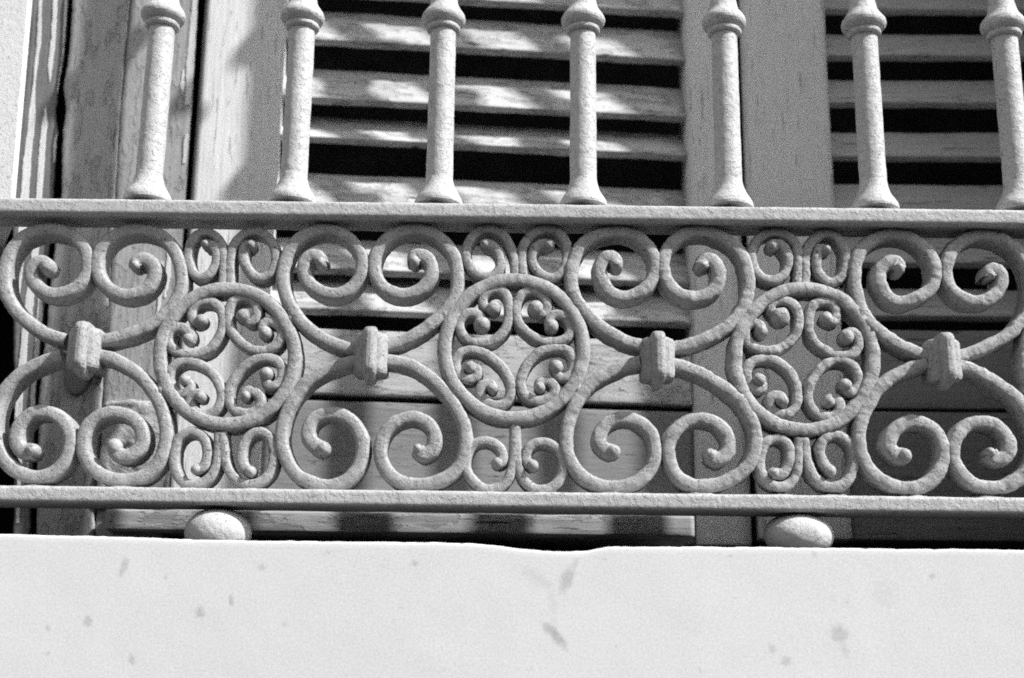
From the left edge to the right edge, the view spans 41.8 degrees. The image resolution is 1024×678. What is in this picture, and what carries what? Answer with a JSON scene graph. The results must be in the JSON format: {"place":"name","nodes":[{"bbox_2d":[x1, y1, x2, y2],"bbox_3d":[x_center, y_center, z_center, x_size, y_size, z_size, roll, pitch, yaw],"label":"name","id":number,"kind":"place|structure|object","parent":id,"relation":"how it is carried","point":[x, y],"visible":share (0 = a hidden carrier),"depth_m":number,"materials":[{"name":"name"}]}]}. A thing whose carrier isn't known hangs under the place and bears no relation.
{"place":"outdoors","nodes":[
{"label":"outdoors","id":0,"kind":"place"},
{"label":"ground","id":1,"kind":"structure","parent":0,"visible":0},
{"bbox_2d":[0,0,31,256],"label":"house wall","id":2,"kind":"structure","parent":1,"relation":"on","point":[15,17],"depth_m":1.24,"materials":[{"name":"paint"}]},
{"bbox_2d":[0,0,205,538],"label":"window frame","id":3,"kind":"object","parent":2,"relation":"attached to","point":[83,93],"visible":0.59,"depth_m":1.28,"materials":[{"name":"grey wood"}]},
{"bbox_2d":[63,305,111,395],"bbox_3d":[-0.388,0.010,1.226,0.040,0.085,0.013,-3,-15,12],"label":"shutter hinge","id":4,"kind":"object","parent":3,"relation":"attached to","point":[75,384],"visible":0.48,"depth_m":1.22,"materials":[{"name":"paint"}]},
{"bbox_2d":[166,0,751,547],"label":"louvered shutter","id":5,"kind":"object","parent":3,"relation":"attached to","point":[240,106],"visible":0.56,"depth_m":1.33,"materials":[{"name":"grey paint"}]},
{"bbox_2d":[736,0,1023,544],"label":"louvered shutter","id":6,"kind":"object","parent":3,"relation":"attached to","point":[793,148],"visible":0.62,"depth_m":1.35,"materials":[{"name":"grey paint"}]},
{"bbox_2d":[0,534,1023,677],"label":"balcony slab","id":7,"kind":"structure","parent":2,"relation":"attached to","point":[96,607],"depth_m":0.97,"materials":[{"name":"concrete"}]},
{"bbox_2d":[105,509,694,546],"bbox_3d":[-0.098,0.171,1.213,0.516,0.019,0.081,1,-15,0],"label":"wooden threshold","id":8,"kind":"object","parent":7,"relation":"on","point":[677,531],"visible":0.79,"depth_m":1.18,"materials":[{"name":"grey wood"}]},
{"bbox_2d":[96,399,174,509],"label":"stone block","id":9,"kind":"structure","parent":8,"relation":"on","point":[124,433],"depth_m":1.20,"materials":[{"name":"grey stone"}]},
{"bbox_2d":[0,0,1023,547],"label":"iron railing","id":10,"kind":"object","parent":7,"relation":"on","point":[146,208],"visible":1,"depth_m":1.07,"materials":[{"name":"grey metal"}]},
{"bbox_2d":[268,0,1023,551],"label":"interior walls","id":11,"kind":"structure","parent":2,"relation":"attached to","point":[468,166],"depth_m":2.42,"materials":[{"name":"paint"}]}
]}

